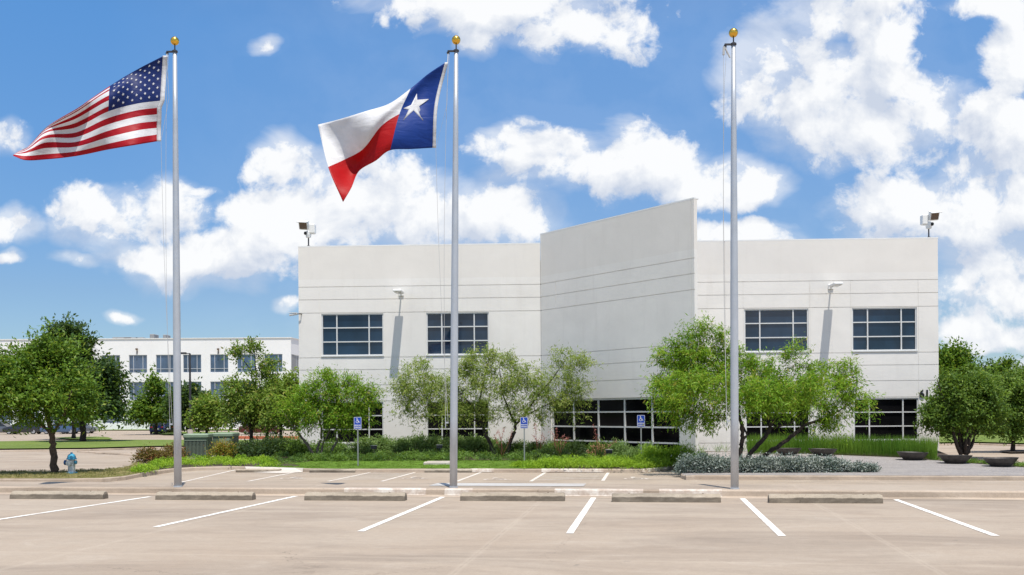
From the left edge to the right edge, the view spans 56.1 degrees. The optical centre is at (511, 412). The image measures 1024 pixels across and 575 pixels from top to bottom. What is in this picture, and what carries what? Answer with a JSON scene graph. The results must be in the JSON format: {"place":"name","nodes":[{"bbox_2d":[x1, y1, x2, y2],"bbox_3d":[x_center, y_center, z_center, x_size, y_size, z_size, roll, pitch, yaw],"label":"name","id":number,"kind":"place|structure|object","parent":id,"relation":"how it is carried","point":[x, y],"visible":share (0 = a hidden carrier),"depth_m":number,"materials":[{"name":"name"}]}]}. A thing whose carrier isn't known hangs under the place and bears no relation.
{"place":"outdoors","nodes":[
{"label":"outdoors","id":0,"kind":"place"},
{"bbox_2d":[0,440,287,448],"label":"grass band","id":1,"kind":"object","parent":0,"point":[66,444],"depth_m":74.90,"materials":[{"name":"green plant"}]},
{"bbox_2d":[30,311,142,440],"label":"oak tree","id":2,"kind":"object","parent":1,"relation":"on","point":[107,373],"visible":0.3,"depth_m":81.50,"materials":[{"name":"green plant"}]},
{"bbox_2d":[0,430,1023,574],"bbox_3d":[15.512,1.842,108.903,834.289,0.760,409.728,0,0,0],"label":"parking lot","id":3,"kind":"structure","parent":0,"point":[298,535],"depth_m":12.53,"materials":[{"name":"concrete"}]},
{"bbox_2d":[2,421,40,433],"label":"parked car","id":4,"kind":"object","parent":3,"relation":"on","point":[33,430],"visible":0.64,"depth_m":120.16,"materials":[{"name":"black"}]},
{"bbox_2d":[10,491,107,498],"bbox_3d":[-8.546,1.554,18.108,1.860,0.151,0.213,0,0,6],"label":"wheel stop","id":5,"kind":"object","parent":3,"relation":"on","point":[58,494],"visible":1,"depth_m":18.02,"materials":[{"name":"concrete"}]},
{"bbox_2d":[0,460,140,477],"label":"grass strip","id":6,"kind":"object","parent":3,"relation":"on","point":[123,472],"depth_m":35.38,"materials":[{"name":"green plant"}]},
{"bbox_2d":[0,316,125,472],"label":"oak tree","id":7,"kind":"object","parent":6,"relation":"on","point":[24,392],"visible":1,"depth_m":35.84,"materials":[{"name":"green plant"}]},
{"bbox_2d":[63,452,77,473],"bbox_3d":[-16.562,1.898,36.013,0.500,0.795,0.425,0,0,0],"label":"fire hydrant","id":8,"kind":"object","parent":6,"relation":"on","point":[70,461],"visible":0.95,"depth_m":35.91,"materials":[{"name":"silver metal"}]},
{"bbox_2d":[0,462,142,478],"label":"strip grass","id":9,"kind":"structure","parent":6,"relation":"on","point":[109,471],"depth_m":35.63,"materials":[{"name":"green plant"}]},
{"bbox_2d":[0,447,183,451],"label":"kerb band","id":10,"kind":"object","parent":3,"relation":"on","point":[77,449],"visible":0.45,"depth_m":62.70,"materials":[{"name":"concrete"}]},
{"bbox_2d":[152,432,219,433],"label":"traffic island","id":11,"kind":"object","parent":3,"relation":"on","point":[182,432],"visible":0.36,"depth_m":116.80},
{"bbox_2d":[119,363,172,434],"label":"shade tree","id":12,"kind":"object","parent":11,"relation":"on","point":[144,409],"visible":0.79,"depth_m":111.25,"materials":[{"name":"green plant"}]},
{"bbox_2d":[159,376,210,433],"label":"shade tree","id":13,"kind":"object","parent":11,"relation":"on","point":[184,398],"visible":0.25,"depth_m":107.12,"materials":[{"name":"green plant"}]},
{"bbox_2d":[155,491,255,499],"bbox_3d":[-5.647,1.534,17.689,1.860,0.151,0.213,0,0,7],"label":"wheel stop","id":14,"kind":"object","parent":3,"relation":"on","point":[169,495],"visible":1,"depth_m":17.60,"materials":[{"name":"concrete"}]},
{"bbox_2d":[181,387,233,432],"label":"shade tree","id":15,"kind":"object","parent":3,"relation":"on","point":[202,412],"visible":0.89,"depth_m":99.22,"materials":[{"name":"green plant"}]},
{"bbox_2d":[154,496,295,526],"bbox_3d":[-4.524,1.597,15.952,0.096,0.001,5.178,0,0,10],"label":"parking line","id":16,"kind":"object","parent":3,"relation":"on","point":[221,512],"visible":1,"depth_m":15.29,"materials":[{"name":"paint"}]},
{"bbox_2d":[245,466,302,472],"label":"curb ramp","id":17,"kind":"structure","parent":3,"relation":"on","point":[288,470],"depth_m":38.39,"materials":[{"name":"white paint"}]},
{"bbox_2d":[309,469,354,472],"bbox_3d":[-7.071,2.304,37.889,1.860,0.151,0.213,0,0,8],"label":"wheel stop","id":18,"kind":"object","parent":3,"relation":"on","point":[331,470],"visible":1,"depth_m":37.80,"materials":[{"name":"concrete"}]},
{"bbox_2d":[304,492,406,500],"bbox_3d":[-2.827,1.514,17.348,1.860,0.151,0.213,0,0,8],"label":"wheel stop","id":19,"kind":"object","parent":3,"relation":"on","point":[355,496],"visible":1,"depth_m":17.27,"materials":[{"name":"concrete"}]},
{"bbox_2d":[359,497,443,530],"bbox_3d":[-1.629,1.576,15.433,0.096,0.001,5.453,0,0,8],"label":"parking line","id":20,"kind":"object","parent":3,"relation":"on","point":[391,518],"visible":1,"depth_m":14.66,"materials":[{"name":"paint"}]},
{"bbox_2d":[0,486,1023,499],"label":"kerb","id":21,"kind":"structure","parent":3,"relation":"on","point":[763,494],"depth_m":17.89,"materials":[{"name":"concrete"}]},
{"bbox_2d":[344,488,425,494],"bbox_3d":[-2.418,1.511,18.353,1.604,0.123,0.184,0,0,8],"label":"kerb paint","id":22,"kind":"object","parent":21,"relation":"on","point":[414,491],"visible":0.79,"depth_m":18.28,"materials":[{"name":"white paint"}]},
{"bbox_2d":[554,488,642,495],"bbox_3d":[1.605,1.483,17.781,1.636,0.123,0.184,0,0,8],"label":"kerb paint","id":23,"kind":"object","parent":21,"relation":"on","point":[585,492],"visible":0.71,"depth_m":17.73,"materials":[{"name":"white paint"}]},
{"bbox_2d":[659,489,721,496],"bbox_3d":[3.260,1.472,17.545,1.127,0.123,0.184,0,0,8],"label":"kerb paint","id":24,"kind":"object","parent":21,"relation":"on","point":[699,491],"visible":0.71,"depth_m":17.50,"materials":[{"name":"white paint"}]},
{"bbox_2d":[0,482,1023,490],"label":"median island","id":25,"kind":"structure","parent":3,"relation":"on","point":[600,486],"depth_m":18.66,"materials":[{"name":"concrete"}]},
{"bbox_2d":[161,36,181,486],"bbox_3d":[-6.753,-2.982,19.035,0.354,8.938,0.167,0,0,-9],"label":"flagpole","id":26,"kind":"object","parent":25,"relation":"on","point":[174,40],"visible":1,"depth_m":19.00,"materials":[{"name":"metal"}]},
{"bbox_2d":[13,56,167,159],"bbox_3d":[-8.196,-5.909,18.835,2.804,2.239,0.832,0,0,-12],"label":"national flag","id":27,"kind":"object","parent":26,"relation":"attached to","point":[126,110],"visible":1,"depth_m":18.77,"materials":[{"name":"fabric"}]},
{"bbox_2d":[436,35,459,487],"bbox_3d":[-1.200,-2.884,18.389,0.486,8.667,0.191,0,0,0],"label":"flagpole","id":28,"kind":"object","parent":25,"relation":"on","point":[454,370],"visible":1,"depth_m":18.35,"materials":[{"name":"metal"}]},
{"bbox_2d":[318,62,447,200],"bbox_3d":[-2.478,-5.282,18.173,2.544,2.760,0.776,0,0,0],"label":"state flag","id":29,"kind":"object","parent":28,"relation":"attached to","point":[354,145],"visible":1,"depth_m":18.21,"materials":[{"name":"fabric"}]},
{"bbox_2d":[429,483,585,485],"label":"ramp slab","id":30,"kind":"structure","parent":25,"relation":"on","point":[513,484],"depth_m":19.13,"materials":[{"name":"concrete"}]},
{"bbox_2d":[722,28,738,488],"bbox_3d":[4.033,-2.824,17.650,0.302,8.471,0.168,0,0,0],"label":"flagpole","id":31,"kind":"object","parent":25,"relation":"on","point":[734,392],"visible":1,"depth_m":17.60,"materials":[{"name":"metal"}]},
{"bbox_2d":[0,466,1023,481],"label":"kerb","id":32,"kind":"structure","parent":3,"relation":"on","point":[764,477],"depth_m":33.13,"materials":[{"name":"concrete"}]},
{"bbox_2d":[541,469,603,471],"bbox_3d":[2.309,2.224,36.787,2.401,0.119,0.180,0,0,8],"label":"kerb paint","id":33,"kind":"object","parent":32,"relation":"on","point":[572,470],"visible":1,"depth_m":36.71,"materials":[{"name":"white paint"}]},
{"bbox_2d":[460,492,564,500],"bbox_3d":[0.011,1.494,17.071,1.860,0.151,0.213,0,0,6],"label":"wheel stop","id":34,"kind":"object","parent":3,"relation":"on","point":[506,496],"visible":1,"depth_m":16.99,"materials":[{"name":"concrete"}]},
{"bbox_2d":[566,498,595,532],"bbox_3d":[1.136,1.557,15.077,0.096,0.001,5.451,0,0,8],"label":"parking line","id":35,"kind":"object","parent":3,"relation":"on","point":[576,523],"visible":1,"depth_m":14.28,"materials":[{"name":"paint"}]},
{"bbox_2d":[143,442,1022,475],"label":"planting bed","id":36,"kind":"object","parent":3,"relation":"on","point":[470,458],"visible":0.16,"depth_m":40.92,"materials":[{"name":"green plant"}]},
{"bbox_2d":[129,442,167,462],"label":"ornamental shrub","id":37,"kind":"object","parent":36,"relation":"on","point":[148,453],"visible":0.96,"depth_m":44.27,"materials":[{"name":"red plant"}]},
{"bbox_2d":[183,433,212,458],"bbox_3d":[-15.710,1.713,48.100,1.440,1.274,1.500,0,0,-6],"label":"transformer cabinet","id":38,"kind":"object","parent":36,"relation":"on","point":[196,443],"visible":0.72,"depth_m":47.47,"materials":[{"name":"metal"}]},
{"bbox_2d":[129,454,280,472],"bbox_3d":[-12.573,2.096,40.850,6.004,0.529,10.174,0,0,0],"label":"ground cover","id":39,"kind":"object","parent":36,"relation":"on","point":[263,460],"visible":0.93,"depth_m":40.84,"materials":[{"name":"green plant"}]},
{"bbox_2d":[204,437,239,458],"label":"ornamental shrub","id":40,"kind":"object","parent":36,"relation":"on","point":[220,448],"visible":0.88,"depth_m":45.24,"materials":[{"name":"plant"}]},
{"bbox_2d":[213,432,239,455],"bbox_3d":[-14.986,1.708,50.300,1.290,1.272,1.900,0,0,-4],"label":"utility cabinet","id":41,"kind":"object","parent":36,"relation":"on","point":[228,436],"visible":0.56,"depth_m":49.50,"materials":[{"name":"metal"}]},
{"bbox_2d":[223,435,259,457],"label":"ornamental shrub","id":42,"kind":"object","parent":36,"relation":"on","point":[241,447],"visible":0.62,"depth_m":45.20,"materials":[{"name":"green plant"}]},
{"bbox_2d":[208,336,285,443],"bbox_3d":[-15.037,-1.162,56.223,5.187,6.897,3.966,0,0,0],"label":"loose tree","id":43,"kind":"object","parent":36,"relation":"on","point":[246,407],"visible":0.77,"depth_m":55.64,"materials":[{"name":"green plant"}]},
{"bbox_2d":[244,426,296,457],"bbox_3d":[-11.413,1.550,45.462,3.046,1.796,2.714,0,0,0],"label":"ornamental shrub","id":44,"kind":"object","parent":36,"relation":"on","point":[271,447],"visible":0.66,"depth_m":45.02,"materials":[{"name":"green plant"}]},
{"bbox_2d":[254,363,298,438],"bbox_3d":[-12.495,-0.301,54.071,4.094,5.120,3.214,0,0,0],"label":"loose tree","id":45,"kind":"object","parent":36,"relation":"on","point":[285,384],"visible":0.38,"depth_m":53.59,"materials":[{"name":"green plant"}]},
{"bbox_2d":[275,430,317,456],"bbox_3d":[-10.278,1.638,45.502,2.237,1.547,2.263,0,0,38],"label":"ornamental shrub","id":46,"kind":"object","parent":36,"relation":"on","point":[301,448],"visible":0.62,"depth_m":45.19,"materials":[{"name":"green plant"}]},
{"bbox_2d":[265,364,387,453],"bbox_3d":[-8.269,-0.030,43.603,5.631,4.441,3.270,0,0,0],"label":"desert willow","id":47,"kind":"object","parent":36,"relation":"on","point":[312,411],"visible":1,"depth_m":43.47,"materials":[{"name":"green plant"}]},
{"bbox_2d":[310,437,350,453],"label":"ornamental shrub","id":48,"kind":"object","parent":36,"relation":"on","point":[327,444],"visible":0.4,"depth_m":46.30,"materials":[{"name":"green plant"}]},
{"bbox_2d":[346,434,380,454],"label":"sage shrub","id":49,"kind":"object","parent":36,"relation":"on","point":[363,445],"visible":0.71,"depth_m":45.33,"materials":[{"name":"green plant"}]},
{"bbox_2d":[365,433,396,452],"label":"sage shrub","id":50,"kind":"object","parent":36,"relation":"on","point":[382,442],"visible":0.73,"depth_m":45.73,"materials":[{"name":"green plant"}]},
{"bbox_2d":[384,435,419,453],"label":"sage shrub","id":51,"kind":"object","parent":36,"relation":"on","point":[399,444],"visible":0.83,"depth_m":45.27,"materials":[{"name":"green plant"}]},
{"bbox_2d":[253,459,557,468],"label":"lawn","id":52,"kind":"structure","parent":36,"relation":"on","point":[422,462],"depth_m":40.02,"materials":[{"name":"green plant"}]},
{"bbox_2d":[265,448,547,463],"bbox_3d":[-4.867,1.952,42.140,13.097,0.712,3.649,0,0,4],"label":"ground cover","id":53,"kind":"object","parent":36,"relation":"on","point":[329,456],"visible":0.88,"depth_m":42.15,"materials":[{"name":"green plant"}]},
{"bbox_2d":[401,431,432,452],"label":"sage shrub","id":54,"kind":"object","parent":36,"relation":"on","point":[416,441],"visible":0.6,"depth_m":45.64,"materials":[{"name":"green plant"}]},
{"bbox_2d":[421,433,449,451],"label":"sage shrub","id":55,"kind":"object","parent":36,"relation":"on","point":[433,442],"visible":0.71,"depth_m":45.34,"materials":[{"name":"green plant"}]},
{"bbox_2d":[378,342,507,454],"bbox_3d":[-3.079,-0.587,44.172,6.083,5.332,3.842,0,0,0],"label":"desert willow","id":56,"kind":"object","parent":36,"relation":"on","point":[403,386],"visible":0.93,"depth_m":43.66,"materials":[{"name":"green plant"}]},
{"bbox_2d":[458,432,490,452],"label":"sage shrub","id":57,"kind":"object","parent":36,"relation":"on","point":[476,442],"visible":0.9,"depth_m":45.37,"materials":[{"name":"green plant"}]},
{"bbox_2d":[306,439,671,461],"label":"bed plants","id":58,"kind":"object","parent":36,"relation":"on","point":[347,450],"visible":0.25,"depth_m":43.22,"materials":[{"name":"green plant"}]},
{"bbox_2d":[510,457,548,468],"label":"ground cover","id":59,"kind":"object","parent":36,"relation":"on","point":[526,464],"visible":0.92,"depth_m":37.64,"materials":[{"name":"green plant"}]},
{"bbox_2d":[468,344,607,452],"bbox_3d":[1.203,-0.630,43.459,6.476,5.390,3.151,0,0,0],"label":"desert willow","id":60,"kind":"object","parent":36,"relation":"on","point":[546,389],"visible":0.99,"depth_m":43.32,"materials":[{"name":"green plant"}]},
{"bbox_2d":[558,438,592,456],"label":"bed shrub","id":61,"kind":"object","parent":36,"relation":"on","point":[575,447],"visible":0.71,"depth_m":41.80,"materials":[{"name":"green plant"}]},
{"bbox_2d":[536,452,675,470],"bbox_3d":[3.656,1.918,37.786,5.384,0.725,3.602,0,0,23],"label":"ground cover","id":62,"kind":"object","parent":36,"relation":"on","point":[603,462],"visible":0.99,"depth_m":37.32,"materials":[{"name":"green plant"}]},
{"bbox_2d":[605,437,631,455],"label":"bed shrub","id":63,"kind":"object","parent":36,"relation":"on","point":[621,447],"visible":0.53,"depth_m":40.81,"materials":[{"name":"green plant"}]},
{"bbox_2d":[634,442,667,466],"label":"bed shrub","id":64,"kind":"object","parent":36,"relation":"on","point":[649,450],"visible":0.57,"depth_m":38.27,"materials":[{"name":"green plant"}]},
{"bbox_2d":[664,439,700,466],"bbox_3d":[6.806,1.616,38.254,1.736,1.205,1.587,0,0,26],"label":"bed shrub","id":65,"kind":"object","parent":36,"relation":"on","point":[685,449],"visible":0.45,"depth_m":38.12,"materials":[{"name":"green plant"}]},
{"bbox_2d":[671,452,702,474],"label":"silver shrub","id":66,"kind":"object","parent":36,"relation":"on","point":[683,463],"visible":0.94,"depth_m":33.74,"materials":[{"name":"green plant"}]},
{"bbox_2d":[685,448,717,473],"bbox_3d":[6.755,1.728,33.858,1.280,0.986,1.296,0,0,0],"label":"silver shrub","id":67,"kind":"object","parent":36,"relation":"on","point":[702,461],"visible":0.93,"depth_m":33.70,"materials":[{"name":"green plant"}]},
{"bbox_2d":[700,449,730,472],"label":"silver shrub","id":68,"kind":"object","parent":36,"relation":"on","point":[717,461],"visible":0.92,"depth_m":33.68,"materials":[{"name":"green plant"}]},
{"bbox_2d":[740,454,760,472],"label":"silver shrub","id":69,"kind":"object","parent":36,"relation":"on","point":[748,464],"visible":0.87,"depth_m":33.59,"materials":[{"name":"green plant"}]},
{"bbox_2d":[745,451,773,472],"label":"silver shrub","id":70,"kind":"object","parent":36,"relation":"on","point":[760,466],"visible":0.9,"depth_m":33.57,"materials":[{"name":"green plant"}]},
{"bbox_2d":[640,313,886,458],"bbox_3d":[9.411,-0.884,36.394,9.453,6.216,6.624,0,0,0],"label":"desert willow","id":71,"kind":"object","parent":36,"relation":"on","point":[762,392],"visible":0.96,"depth_m":36.27,"materials":[{"name":"green plant"}]},
{"bbox_2d":[757,452,785,472],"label":"silver shrub","id":72,"kind":"object","parent":36,"relation":"on","point":[773,460],"visible":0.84,"depth_m":33.55,"materials":[{"name":"green plant"}]},
{"bbox_2d":[772,451,802,472],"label":"silver shrub","id":73,"kind":"object","parent":36,"relation":"on","point":[787,464],"visible":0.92,"depth_m":33.54,"materials":[{"name":"green plant"}]},
{"bbox_2d":[791,453,816,472],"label":"silver shrub","id":74,"kind":"object","parent":36,"relation":"on","point":[802,465],"visible":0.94,"depth_m":33.51,"materials":[{"name":"green plant"}]},
{"bbox_2d":[803,453,831,472],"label":"silver shrub","id":75,"kind":"object","parent":36,"relation":"on","point":[816,464],"visible":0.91,"depth_m":33.47,"materials":[{"name":"green plant"}]},
{"bbox_2d":[817,454,842,472],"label":"silver shrub","id":76,"kind":"object","parent":36,"relation":"on","point":[830,464],"visible":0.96,"depth_m":33.46,"materials":[{"name":"green plant"}]},
{"bbox_2d":[745,432,937,458],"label":"horsetail reeds","id":77,"kind":"object","parent":36,"relation":"on","point":[864,446],"visible":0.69,"depth_m":43.18,"materials":[{"name":"green plant"}]},
{"bbox_2d":[832,455,854,471],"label":"silver shrub","id":78,"kind":"object","parent":36,"relation":"on","point":[845,465],"visible":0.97,"depth_m":33.44,"materials":[{"name":"green plant"}]},
{"bbox_2d":[298,197,938,452],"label":"office building","id":79,"kind":"structure","parent":3,"relation":"on","point":[618,295],"depth_m":48.26,"materials":[{"name":"grey concrete"}]},
{"bbox_2d":[297,220,315,245],"bbox_3d":[-10.566,-9.204,49.286,0.892,1.335,0.720,0,0,0],"label":"roof floodlight","id":80,"kind":"object","parent":79,"relation":"on","point":[306,225],"visible":1,"depth_m":49.28,"materials":[{"name":"grey metal"}]},
{"bbox_2d":[321,313,383,356],"bbox_3d":[-8.171,-3.953,49.238,3.240,2.203,0.180,0,0,2],"label":"window","id":81,"kind":"structure","parent":79,"relation":"in","point":[343,335],"depth_m":49.30,"materials":[{"name":"white"}]},
{"bbox_2d":[322,402,383,443],"bbox_3d":[-8.171,0.555,49.239,3.240,2.150,0.180,0,0,2],"label":"window","id":82,"kind":"structure","parent":79,"relation":"in","point":[379,429],"depth_m":49.28,"materials":[{"name":"black glass"}]},
{"bbox_2d":[426,312,488,355],"bbox_3d":[-2.773,-3.990,49.021,3.240,2.203,0.180,0,0,2],"label":"window","id":83,"kind":"structure","parent":79,"relation":"in","point":[473,327],"depth_m":49.07,"materials":[{"name":"blue glass"}]},
{"bbox_2d":[427,401,488,440],"bbox_3d":[-2.757,0.517,49.021,3.240,2.150,0.180,0,0,2],"label":"window","id":84,"kind":"structure","parent":79,"relation":"in","point":[472,430],"depth_m":49.08,"materials":[{"name":"black glass"}]},
{"bbox_2d":[744,309,808,352],"bbox_3d":[13.312,-4.103,48.373,3.240,2.203,0.180,0,0,2],"label":"window","id":85,"kind":"structure","parent":79,"relation":"in","point":[763,328],"depth_m":48.44,"materials":[{"name":"white"}]},
{"bbox_2d":[746,399,809,441],"bbox_3d":[13.379,0.405,48.371,3.240,2.150,0.180,0,0,2],"label":"window","id":86,"kind":"structure","parent":79,"relation":"in","point":[759,428],"depth_m":48.44,"materials":[{"name":"black glass"}]},
{"bbox_2d":[852,307,917,351],"bbox_3d":[18.668,-4.140,48.157,3.240,2.203,0.180,0,0,2],"label":"window","id":87,"kind":"structure","parent":79,"relation":"in","point":[873,329],"depth_m":48.22,"materials":[{"name":"white"}]},
{"bbox_2d":[854,398,918,440],"bbox_3d":[18.755,0.367,48.155,3.240,2.150,0.180,0,0,2],"label":"window","id":88,"kind":"structure","parent":79,"relation":"in","point":[899,414],"depth_m":48.22,"materials":[{"name":"black glass"}]},
{"bbox_2d":[920,211,941,236],"bbox_3d":[20.977,-9.424,48.031,0.857,1.335,0.736,0,0,0],"label":"roof floodlight","id":89,"kind":"object","parent":79,"relation":"on","point":[930,217],"visible":1,"depth_m":48.03,"materials":[{"name":"grey metal"}]},
{"bbox_2d":[612,493,720,502],"bbox_3d":[2.664,1.476,16.632,1.860,0.151,0.213,0,0,8],"label":"wheel stop","id":90,"kind":"object","parent":3,"relation":"on","point":[666,497],"visible":1,"depth_m":16.55,"materials":[{"name":"concrete"}]},
{"bbox_2d":[740,498,785,535],"bbox_3d":[3.758,1.539,14.675,0.096,0.001,5.441,0,0,8],"label":"parking line","id":91,"kind":"object","parent":3,"relation":"on","point":[771,525],"visible":1,"depth_m":13.91,"materials":[{"name":"paint"}]},
{"bbox_2d":[768,494,882,503],"bbox_3d":[5.297,1.458,16.263,1.860,0.151,0.213,0,0,7],"label":"wheel stop","id":92,"kind":"object","parent":3,"relation":"on","point":[828,498],"visible":1,"depth_m":16.18,"materials":[{"name":"concrete"}]},
{"bbox_2d":[893,499,998,535],"bbox_3d":[6.353,1.521,14.471,0.096,0.001,5.314,0,0,8],"label":"parking line","id":93,"kind":"object","parent":3,"relation":"on","point":[959,522],"visible":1,"depth_m":13.62,"materials":[{"name":"paint"}]},
{"bbox_2d":[938,336,992,384],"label":"woodland tree","id":94,"kind":"object","parent":3,"relation":"on","point":[953,358],"visible":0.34,"depth_m":87.02,"materials":[{"name":"green plant"}]},
{"bbox_2d":[912,361,1019,454],"bbox_3d":[21.267,-0.196,44.999,4.732,4.433,3.462,0,0,20],"label":"crape myrtle","id":95,"kind":"object","parent":3,"relation":"on","point":[966,405],"visible":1,"depth_m":44.61,"materials":[{"name":"green plant"}]},
{"bbox_2d":[980,364,1023,452],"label":"shade tree","id":96,"kind":"object","parent":3,"relation":"on","point":[1016,387],"visible":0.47,"depth_m":50.43,"materials":[{"name":"green plant"}]},
{"bbox_2d":[981,353,1023,376],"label":"woodland tree","id":97,"kind":"object","parent":3,"relation":"on","point":[1008,363],"visible":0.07,"depth_m":89.75,"materials":[{"name":"green plant"}]},
{"bbox_2d":[0,0,1023,369],"label":"sky","id":98,"kind":"structure","parent":0,"point":[855,118],"materials":[{"name":"blue"}]},
{"bbox_2d":[682,451,1023,475],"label":"gravel path","id":99,"kind":"structure","parent":0,"point":[895,466],"depth_m":34.42,"materials":[{"name":"grey gravel"}]},
{"bbox_2d":[897,451,927,459],"bbox_3d":[16.581,1.819,39.747,1.233,0.335,1.233,1,1,-36],"label":"planter bowl","id":100,"kind":"object","parent":99,"relation":"on","point":[907,455],"visible":0.96,"depth_m":39.38,"materials":[{"name":"grey concrete"}]},
{"bbox_2d":[938,455,972,463],"bbox_3d":[17.297,1.839,37.466,1.235,0.335,1.235,-1,-2,44],"label":"planter bowl","id":101,"kind":"object","parent":99,"relation":"on","point":[956,459],"visible":1,"depth_m":37.07,"materials":[{"name":"grey concrete"}]},
{"bbox_2d":[983,457,1018,466],"bbox_3d":[18.119,1.853,35.575,1.196,0.335,1.196,-2,-1,-25],"label":"planter bowl","id":102,"kind":"object","parent":99,"relation":"on","point":[1001,461],"visible":1,"depth_m":35.24,"materials":[{"name":"grey concrete"}]},
{"bbox_2d":[939,435,1023,442],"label":"verge","id":103,"kind":"structure","parent":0,"point":[986,439],"depth_m":69.94,"materials":[{"name":"green plant"}]},
{"label":"far ground","id":104,"kind":"structure","parent":0,"visible":0},
{"bbox_2d":[0,334,298,429],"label":"office building","id":105,"kind":"structure","parent":104,"relation":"on","point":[210,367],"depth_m":148.00,"materials":[{"name":"grey paint"}]},
{"bbox_2d":[129,355,146,372],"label":"window","id":106,"kind":"structure","parent":105,"relation":"in","point":[136,362],"depth_m":148.15,"materials":[{"name":"blue"}]},
{"bbox_2d":[156,355,172,372],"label":"window","id":107,"kind":"structure","parent":105,"relation":"in","point":[163,362],"depth_m":148.15,"materials":[{"name":"blue"}]},
{"bbox_2d":[183,355,200,372],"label":"window","id":108,"kind":"structure","parent":105,"relation":"in","point":[195,359],"depth_m":148.15,"materials":[{"name":"blue"}]},
{"bbox_2d":[210,354,227,371],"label":"window","id":109,"kind":"structure","parent":105,"relation":"in","point":[216,364],"depth_m":148.15,"materials":[{"name":"blue glass"}]},
{"bbox_2d":[237,354,254,371],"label":"window","id":110,"kind":"structure","parent":105,"relation":"in","point":[240,363],"depth_m":148.15,"materials":[{"name":"blue glass"}]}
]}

